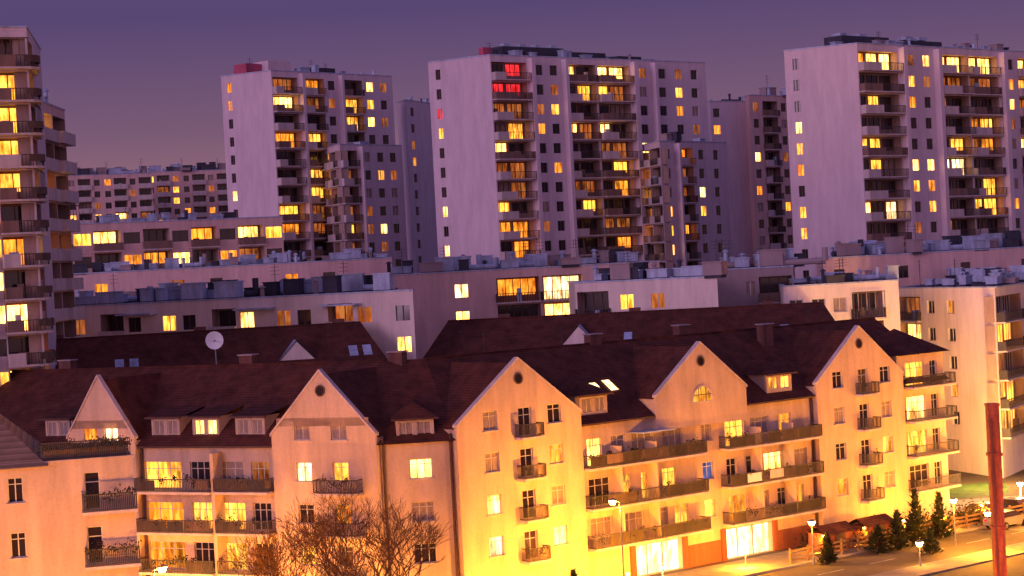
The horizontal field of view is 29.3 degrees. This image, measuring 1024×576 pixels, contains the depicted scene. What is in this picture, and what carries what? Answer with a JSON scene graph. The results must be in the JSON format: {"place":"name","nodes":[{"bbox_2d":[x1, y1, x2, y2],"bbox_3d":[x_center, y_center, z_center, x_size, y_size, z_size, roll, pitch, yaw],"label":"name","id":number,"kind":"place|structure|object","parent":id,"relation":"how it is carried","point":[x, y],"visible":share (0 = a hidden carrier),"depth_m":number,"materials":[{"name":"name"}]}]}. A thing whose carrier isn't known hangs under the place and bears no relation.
{"place":"outdoors","nodes":[
{"label":"outdoors","id":0,"kind":"place"},
{"bbox_2d":[68,159,153,222],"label":"distant apartment block","id":1,"kind":"structure","parent":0,"point":[109,191],"depth_m":474.05,"materials":[{"name":"pink paint"}]},
{"bbox_2d":[68,178,150,219],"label":"windows","id":2,"kind":"structure","parent":1,"relation":"in","point":[141,180],"depth_m":473.95,"materials":[{"name":"black glass"}]},
{"bbox_2d":[71,178,150,218],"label":"window frames","id":3,"kind":"structure","parent":1,"relation":"in","point":[138,178],"depth_m":475.57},
{"bbox_2d":[71,204,283,272],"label":"lowrise apartment block","id":4,"kind":"structure","parent":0,"point":[151,237],"depth_m":254.58,"materials":[{"name":"pink paint"}]},
{"bbox_2d":[73,227,281,267],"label":"windows","id":5,"kind":"structure","parent":4,"relation":"in","point":[86,240],"depth_m":254.37,"materials":[{"name":"yellow glass"}]},
{"bbox_2d":[81,226,274,263],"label":"window frames","id":6,"kind":"structure","parent":4,"relation":"in","point":[257,226],"depth_m":254.55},
{"bbox_2d":[147,158,227,219],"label":"distant apartment block","id":7,"kind":"structure","parent":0,"point":[200,190],"depth_m":504.00,"materials":[{"name":"pink paint"}]},
{"bbox_2d":[152,174,227,218],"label":"windows","id":8,"kind":"structure","parent":7,"relation":"in","point":[163,178],"depth_m":505.38,"materials":[{"name":"black glass"}]},
{"bbox_2d":[157,174,225,213],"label":"window frames","id":9,"kind":"structure","parent":7,"relation":"in","point":[223,174],"depth_m":505.50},
{"bbox_2d":[73,246,391,296],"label":"flat roof apartment block","id":10,"kind":"structure","parent":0,"point":[246,268],"depth_m":229.48,"materials":[{"name":"pink paint"}]},
{"bbox_2d":[95,272,334,291],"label":"windows","id":11,"kind":"structure","parent":10,"relation":"in","point":[97,286],"depth_m":228.12,"materials":[{"name":"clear glass"}]},
{"bbox_2d":[220,58,394,261],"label":"apartment tower","id":12,"kind":"structure","parent":0,"point":[284,125],"depth_m":303.80,"materials":[{"name":"purple paint"}]},
{"bbox_2d":[229,79,385,261],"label":"window frames","id":13,"kind":"structure","parent":12,"relation":"in","point":[277,79],"depth_m":306.60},
{"bbox_2d":[228,79,388,261],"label":"windows","id":14,"kind":"structure","parent":12,"relation":"in","point":[310,85],"depth_m":306.75,"materials":[{"name":"yellow glass"}]},
{"bbox_2d":[319,142,407,266],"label":"apartment tower annex","id":15,"kind":"object","parent":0,"point":[365,186],"visible":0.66,"depth_m":305.21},
{"bbox_2d":[350,153,397,259],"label":"window frames","id":16,"kind":"structure","parent":15,"relation":"in","point":[350,153],"depth_m":306.83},
{"bbox_2d":[348,153,400,266],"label":"windows","id":17,"kind":"structure","parent":15,"relation":"in","point":[396,226],"depth_m":307.05,"materials":[{"name":"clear glass"}]},
{"bbox_2d":[396,96,437,272],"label":"apartment tower","id":18,"kind":"structure","parent":0,"point":[414,129],"depth_m":333.40,"materials":[{"name":"purple paint"}]},
{"bbox_2d":[410,108,420,262],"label":"windows","id":19,"kind":"structure","parent":18,"relation":"in","point":[413,142],"depth_m":332.49,"materials":[{"name":"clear glass"}]},
{"bbox_2d":[0,0,1023,170],"label":"sky","id":20,"kind":"structure","parent":0,"point":[133,80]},
{"bbox_2d":[140,375,942,572],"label":"balcony plants","id":21,"kind":"object","parent":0,"point":[609,451],"visible":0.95,"depth_m":146.73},
{"bbox_2d":[427,43,708,268],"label":"apartment tower","id":22,"kind":"structure","parent":0,"point":[532,145],"depth_m":281.76,"materials":[{"name":"purple paint"}]},
{"bbox_2d":[438,64,696,262],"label":"window frames","id":23,"kind":"structure","parent":22,"relation":"in","point":[492,64],"depth_m":286.83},
{"bbox_2d":[436,64,698,265],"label":"windows","id":24,"kind":"structure","parent":22,"relation":"in","point":[538,70],"depth_m":286.27,"materials":[{"name":"yellow glass"}]},
{"bbox_2d":[640,132,731,275],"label":"apartment tower annex","id":25,"kind":"object","parent":22,"relation":"attached to","point":[686,183],"visible":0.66,"depth_m":290.57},
{"bbox_2d":[657,150,719,267],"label":"window frames","id":26,"kind":"structure","parent":25,"relation":"in","point":[659,150],"depth_m":291.21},
{"bbox_2d":[658,149,721,267],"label":"windows","id":27,"kind":"structure","parent":25,"relation":"in","point":[702,192],"depth_m":293.28,"materials":[{"name":"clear glass"}]},
{"bbox_2d":[707,93,752,260],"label":"apartment tower","id":28,"kind":"structure","parent":0,"point":[727,123],"depth_m":327.56,"materials":[{"name":"purple paint"}]},
{"bbox_2d":[744,75,794,277],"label":"apartment tower","id":29,"kind":"structure","parent":0,"point":[769,168],"depth_m":329.39,"materials":[{"name":"pink paint"}]},
{"bbox_2d":[754,102,789,243],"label":"window frames","id":30,"kind":"structure","parent":29,"relation":"in","point":[754,102],"depth_m":331.27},
{"bbox_2d":[753,102,793,272],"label":"windows","id":31,"kind":"structure","parent":29,"relation":"in","point":[769,156],"depth_m":331.03,"materials":[{"name":"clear glass"}]},
{"bbox_2d":[647,469,1023,575],"bbox_3d":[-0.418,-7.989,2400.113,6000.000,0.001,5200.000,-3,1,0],"label":"surface","id":32,"kind":"object","parent":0,"point":[1015,565],"depth_m":154.47,"materials":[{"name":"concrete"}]},
{"bbox_2d":[0,26,56,385],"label":"balcony tower","id":33,"kind":"structure","parent":32,"relation":"on","point":[27,327],"depth_m":163.88,"materials":[{"name":"pink paint"}]},
{"bbox_2d":[0,43,22,385],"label":"window frames","id":34,"kind":"structure","parent":33,"relation":"in","point":[5,43],"depth_m":164.15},
{"bbox_2d":[0,43,28,384],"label":"windows","id":35,"kind":"structure","parent":33,"relation":"in","point":[11,279],"depth_m":164.15,"materials":[{"name":"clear glass"}]},
{"bbox_2d":[43,89,86,337],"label":"balcony tower","id":36,"kind":"structure","parent":32,"relation":"on","point":[59,139],"depth_m":186.09,"materials":[{"name":"pink paint"}]},
{"bbox_2d":[0,451,138,575],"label":"walls","id":37,"kind":"structure","parent":32,"relation":"on","point":[50,520],"depth_m":109.24,"materials":[{"name":"beige paint"}]},
{"bbox_2d":[0,414,47,469],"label":"roof","id":38,"kind":"structure","parent":37,"relation":"on","point":[18,444],"depth_m":109.78,"materials":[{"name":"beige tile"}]},
{"bbox_2d":[8,472,101,562],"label":"windows","id":39,"kind":"structure","parent":37,"relation":"attached to","point":[90,488],"depth_m":109.76,"materials":[{"name":"clear glass"}]},
{"bbox_2d":[7,472,103,563],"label":"window frames","id":40,"kind":"structure","parent":37,"relation":"attached to","point":[18,538],"depth_m":108.92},
{"bbox_2d":[2,455,133,464],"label":"coping","id":41,"kind":"object","parent":37,"relation":"on","point":[89,459],"visible":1,"depth_m":109.48,"materials":[{"name":"beige paint"}]},
{"bbox_2d":[40,437,139,566],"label":"balcony rails","id":42,"kind":"object","parent":37,"relation":"attached to","point":[104,494],"visible":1,"depth_m":109.16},
{"bbox_2d":[81,484,141,560],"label":"balcony plants","id":43,"kind":"object","parent":42,"relation":"attached to","point":[87,493],"visible":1,"depth_m":109.11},
{"bbox_2d":[82,508,140,570],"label":"balcony slabs","id":44,"kind":"structure","parent":37,"relation":"attached to","point":[111,566],"depth_m":108.94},
{"label":"terrace floor","id":45,"kind":"structure","parent":37,"relation":"on","visible":0},
{"bbox_2d":[44,445,126,460],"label":"terrace planters","id":46,"kind":"object","parent":45,"relation":"on","point":[85,453],"visible":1,"depth_m":109.82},
{"bbox_2d":[36,434,131,455],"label":"terrace plants","id":47,"kind":"object","parent":46,"relation":"in","point":[86,444],"visible":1,"depth_m":109.91,"materials":[{"name":"green plant"}]},
{"bbox_2d":[55,318,387,368],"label":"courtyard wing","id":48,"kind":"structure","parent":32,"relation":"on","point":[338,340],"depth_m":180.64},
{"bbox_2d":[115,344,372,366],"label":"roof windows","id":49,"kind":"structure","parent":48,"relation":"in","point":[353,350],"depth_m":181.30,"materials":[{"name":"glass"}]},
{"bbox_2d":[75,263,415,359],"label":"flat roof apartment block","id":50,"kind":"structure","parent":32,"relation":"on","point":[379,306],"depth_m":193.04,"materials":[{"name":"white paint"}]},
{"bbox_2d":[79,305,405,349],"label":"window frames","id":51,"kind":"structure","parent":50,"relation":"in","point":[402,305],"depth_m":191.82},
{"bbox_2d":[76,305,411,351],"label":"windows","id":52,"kind":"structure","parent":50,"relation":"in","point":[340,311],"depth_m":191.73,"materials":[{"name":"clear glass"}]},
{"bbox_2d":[225,525,319,575],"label":"bare tree","id":53,"kind":"object","parent":32,"relation":"on","point":[265,561],"visible":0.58,"depth_m":125.92,"materials":[{"name":"brown plant"}]},
{"bbox_2d":[273,482,379,575],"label":"bare tree","id":54,"kind":"object","parent":32,"relation":"on","point":[336,511],"visible":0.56,"depth_m":126.46,"materials":[{"name":"brown plant"}]},
{"bbox_2d":[68,328,949,575],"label":"walls","id":55,"kind":"structure","parent":32,"relation":"on","point":[506,397],"depth_m":146.22,"materials":[{"name":"beige paint"}]},
{"bbox_2d":[11,317,874,371],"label":"ridge","id":56,"kind":"structure","parent":55,"relation":"on","point":[468,354],"depth_m":157.39,"materials":[{"name":"tile"}]},
{"bbox_2d":[0,319,949,445],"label":"roof","id":57,"kind":"structure","parent":55,"relation":"on","point":[447,391],"depth_m":152.88,"materials":[{"name":"tile"}]},
{"bbox_2d":[205,331,222,363],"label":"satellite dish","id":58,"kind":"object","parent":57,"relation":"on","point":[214,340],"visible":0.88,"depth_m":167.89,"materials":[{"name":"grey metal"}]},
{"bbox_2d":[57,323,773,368],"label":"chimneys","id":59,"kind":"object","parent":57,"relation":"on","point":[764,336],"visible":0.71,"depth_m":161.48,"materials":[{"name":"brick"}]},
{"bbox_2d":[45,374,791,435],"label":"dormer walls","id":60,"kind":"structure","parent":57,"relation":"on","point":[761,381],"depth_m":148.08,"materials":[{"name":"beige paint"}]},
{"bbox_2d":[38,371,815,447],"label":"gutters","id":61,"kind":"object","parent":57,"relation":"on","point":[425,418],"visible":0.98,"depth_m":147.38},
{"bbox_2d":[140,398,818,575],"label":"drain pipes","id":62,"kind":"object","parent":55,"relation":"attached to","point":[452,491],"visible":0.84,"depth_m":139.41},
{"bbox_2d":[66,325,903,438],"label":"coping","id":63,"kind":"object","parent":55,"relation":"on","point":[498,377],"visible":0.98,"depth_m":148.46,"materials":[{"name":"beige paint"}]},
{"bbox_2d":[84,382,896,567],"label":"sills","id":64,"kind":"structure","parent":55,"relation":"attached to","point":[563,463],"depth_m":144.41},
{"bbox_2d":[49,340,939,575],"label":"windows","id":65,"kind":"structure","parent":55,"relation":"attached to","point":[670,547],"depth_m":148.70,"materials":[{"name":"yellow glass"}]},
{"bbox_2d":[48,339,940,569],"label":"window frames","id":66,"kind":"structure","parent":55,"relation":"attached to","point":[527,497],"depth_m":148.37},
{"bbox_2d":[134,371,960,575],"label":"balcony rails","id":67,"kind":"object","parent":55,"relation":"attached to","point":[934,448],"visible":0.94,"depth_m":150.19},
{"bbox_2d":[134,426,821,572],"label":"balcony panels","id":68,"kind":"object","parent":67,"relation":"attached to","point":[819,504],"visible":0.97,"depth_m":149.25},
{"bbox_2d":[607,453,783,482],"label":"balcony banners","id":69,"kind":"object","parent":67,"relation":"attached to","point":[618,457],"visible":1,"depth_m":157.23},
{"bbox_2d":[137,383,961,575],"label":"balcony slabs","id":70,"kind":"structure","parent":55,"relation":"attached to","point":[222,492],"depth_m":149.97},
{"bbox_2d":[209,422,796,575],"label":"balcony dividers","id":71,"kind":"object","parent":70,"relation":"on","point":[218,501],"visible":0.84,"depth_m":150.84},
{"bbox_2d":[628,428,675,433],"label":"awning","id":72,"kind":"object","parent":55,"relation":"attached to","point":[650,431],"visible":1,"depth_m":150.44,"materials":[{"name":"fabric"}]},
{"bbox_2d":[385,239,659,358],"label":"flat roof apartment block","id":73,"kind":"structure","parent":32,"relation":"on","point":[446,289],"depth_m":216.16,"materials":[{"name":"pink paint"}]},
{"bbox_2d":[395,276,577,319],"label":"windows","id":74,"kind":"structure","parent":73,"relation":"in","point":[547,280],"depth_m":217.41,"materials":[{"name":"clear glass"}]},
{"bbox_2d":[461,276,578,318],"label":"window frames","id":75,"kind":"structure","parent":73,"relation":"in","point":[569,276],"depth_m":217.36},
{"bbox_2d":[423,301,834,358],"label":"courtyard wing","id":76,"kind":"structure","parent":32,"relation":"on","point":[501,332],"depth_m":190.75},
{"bbox_2d":[567,251,727,313],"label":"flat roof apartment block","id":77,"kind":"structure","parent":32,"relation":"on","point":[621,287],"depth_m":196.21,"materials":[{"name":"white paint"}]},
{"bbox_2d":[585,293,664,312],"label":"windows","id":78,"kind":"structure","parent":77,"relation":"in","point":[597,296],"depth_m":198.78,"materials":[{"name":"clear glass"}]},
{"bbox_2d":[629,520,778,575],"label":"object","id":79,"kind":"object","parent":32,"relation":"on","point":[685,553],"visible":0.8,"depth_m":153.99,"materials":[{"name":"red metal"}]},
{"bbox_2d":[711,239,827,306],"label":"flat roof apartment block","id":80,"kind":"structure","parent":32,"relation":"on","point":[759,278],"depth_m":205.06,"materials":[{"name":"grey paint"}]},
{"bbox_2d":[746,277,787,295],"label":"windows","id":81,"kind":"structure","parent":80,"relation":"in","point":[774,287],"depth_m":206.24,"materials":[{"name":"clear glass"}]},
{"bbox_2d":[778,258,900,330],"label":"flat roof apartment block","id":82,"kind":"structure","parent":32,"relation":"on","point":[847,296],"depth_m":197.49,"materials":[{"name":"white paint"}]},
{"bbox_2d":[790,293,874,310],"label":"windows","id":83,"kind":"structure","parent":82,"relation":"in","point":[871,295],"depth_m":198.20,"materials":[{"name":"black glass"}]},
{"bbox_2d":[790,292,875,311],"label":"window frames","id":84,"kind":"structure","parent":82,"relation":"in","point":[875,292],"depth_m":196.80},
{"bbox_2d":[887,508,914,549],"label":"thuja tree","id":85,"kind":"object","parent":32,"relation":"on","point":[896,541],"visible":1,"depth_m":157.16,"materials":[{"name":"green plant"}]},
{"bbox_2d":[815,224,1023,286],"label":"flat roof apartment block","id":86,"kind":"structure","parent":32,"relation":"on","point":[936,258],"depth_m":234.00,"materials":[{"name":"pink paint"}]},
{"bbox_2d":[834,259,1023,277],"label":"windows","id":87,"kind":"structure","parent":86,"relation":"in","point":[905,268],"depth_m":232.06,"materials":[{"name":"black glass"}]},
{"bbox_2d":[925,491,956,538],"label":"thuja tree","id":88,"kind":"object","parent":32,"relation":"on","point":[939,528],"visible":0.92,"depth_m":162.04,"materials":[{"name":"green plant"}]},
{"bbox_2d":[899,259,1023,477],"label":"white apartment block","id":89,"kind":"structure","parent":32,"relation":"on","point":[971,320],"depth_m":206.78,"materials":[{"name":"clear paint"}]},
{"bbox_2d":[907,295,1013,428],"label":"windows","id":90,"kind":"structure","parent":89,"relation":"in","point":[931,306],"depth_m":208.42,"materials":[{"name":"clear glass"}]},
{"bbox_2d":[906,295,1014,427],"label":"window frames","id":91,"kind":"structure","parent":89,"relation":"in","point":[1008,295],"depth_m":208.22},
{"bbox_2d":[950,495,1023,530],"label":"parking lot","id":92,"kind":"structure","parent":32,"relation":"on","point":[1019,526],"depth_m":182.91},
{"bbox_2d":[955,501,989,514],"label":"parked car","id":93,"kind":"object","parent":92,"relation":"on","point":[977,505],"visible":0.06,"depth_m":171.85,"materials":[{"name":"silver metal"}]},
{"bbox_2d":[983,509,1023,529],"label":"parked car","id":94,"kind":"object","parent":92,"relation":"on","point":[1011,517],"visible":0.73,"depth_m":165.95,"materials":[{"name":"silver metal"}]},
{"bbox_2d":[1003,497,1023,512],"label":"parked car","id":95,"kind":"object","parent":92,"relation":"on","point":[1013,501],"visible":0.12,"depth_m":173.24,"materials":[{"name":"silver metal"}]},
{"bbox_2d":[984,403,1006,575],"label":"red steel mast","id":96,"kind":"object","parent":32,"relation":"on","point":[997,526],"visible":1,"depth_m":80.13,"materials":[{"name":"metal"}]},
{"bbox_2d":[663,519,1023,575],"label":"pavement","id":97,"kind":"structure","parent":0,"point":[767,563],"depth_m":151.61,"materials":[{"name":"concrete"}]},
{"bbox_2d":[688,523,815,566],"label":"brick plinth","id":98,"kind":"structure","parent":97,"relation":"on","point":[704,553],"depth_m":156.17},
{"bbox_2d":[804,521,857,551],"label":"waste shelter","id":99,"kind":"object","parent":97,"relation":"on","point":[844,530],"visible":0.54,"depth_m":158.34,"materials":[{"name":"wood"}]},
{"bbox_2d":[849,513,892,543],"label":"waste shelter","id":100,"kind":"object","parent":97,"relation":"on","point":[874,521],"visible":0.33,"depth_m":161.41,"materials":[{"name":"red brick"}]},
{"bbox_2d":[793,498,1005,548],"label":"shrub bed","id":101,"kind":"object","parent":97,"relation":"on","point":[970,510],"visible":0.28,"depth_m":167.59,"materials":[{"name":"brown plant"}]},
{"bbox_2d":[789,503,1023,563],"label":"wooden fence","id":102,"kind":"object","parent":97,"relation":"on","point":[858,542],"visible":0.53,"depth_m":157.47,"materials":[{"name":"brown wood"}]},
{"bbox_2d":[862,523,893,553],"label":"thuja tree","id":103,"kind":"object","parent":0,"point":[876,540],"visible":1,"depth_m":156.11,"materials":[{"name":"green plant"}]},
{"bbox_2d":[753,528,1023,575],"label":"street","id":104,"kind":"structure","parent":0,"point":[856,565],"depth_m":153.49,"materials":[{"name":"asphalt"}]},
{"bbox_2d":[233,517,351,575],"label":"bare tree","id":105,"kind":"object","parent":104,"relation":"on","point":[271,550],"visible":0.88,"depth_m":119.92,"materials":[{"name":"brown plant"}]},
{"bbox_2d":[278,495,451,575],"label":"bare tree","id":106,"kind":"object","parent":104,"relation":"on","point":[394,546],"visible":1,"depth_m":116.45,"materials":[{"name":"brown plant"}]},
{"bbox_2d":[326,512,450,575],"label":"bare tree","id":107,"kind":"object","parent":104,"relation":"on","point":[397,547],"visible":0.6,"depth_m":120.69,"materials":[{"name":"brown plant"}]},
{"bbox_2d":[608,498,624,575],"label":"street lamp","id":108,"kind":"object","parent":104,"relation":"on","point":[612,501],"visible":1,"depth_m":137.62,"materials":[{"name":"grey metal"}]},
{"bbox_2d":[816,531,840,564],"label":"thuja tree","id":109,"kind":"object","parent":104,"relation":"on","point":[827,551],"visible":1,"depth_m":152.02,"materials":[{"name":"green plant"}]},
{"bbox_2d":[914,527,943,554],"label":"thuja tree","id":110,"kind":"object","parent":104,"relation":"on","point":[930,547],"visible":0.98,"depth_m":154.13,"materials":[{"name":"green plant"}]},
{"bbox_2d":[783,32,1023,281],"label":"apartment tower","id":111,"kind":"structure","parent":0,"point":[887,137],"depth_m":260.35,"materials":[{"name":"purple paint"}]},
{"bbox_2d":[793,53,1023,277],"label":"windows","id":112,"kind":"structure","parent":111,"relation":"in","point":[860,56],"depth_m":263.92,"materials":[{"name":"yellow glass"}]},
{"bbox_2d":[795,54,1023,276],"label":"window frames","id":113,"kind":"structure","parent":111,"relation":"in","point":[865,54],"depth_m":268.53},
{"bbox_2d":[903,488,929,543],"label":"thuja tree","id":114,"kind":"object","parent":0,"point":[916,532],"visible":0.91,"depth_m":160.02,"materials":[{"name":"green plant"}]},
{"bbox_2d":[949,481,1009,498],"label":"lawn","id":115,"kind":"structure","parent":0,"point":[972,490],"depth_m":191.75,"materials":[{"name":"green plant"}]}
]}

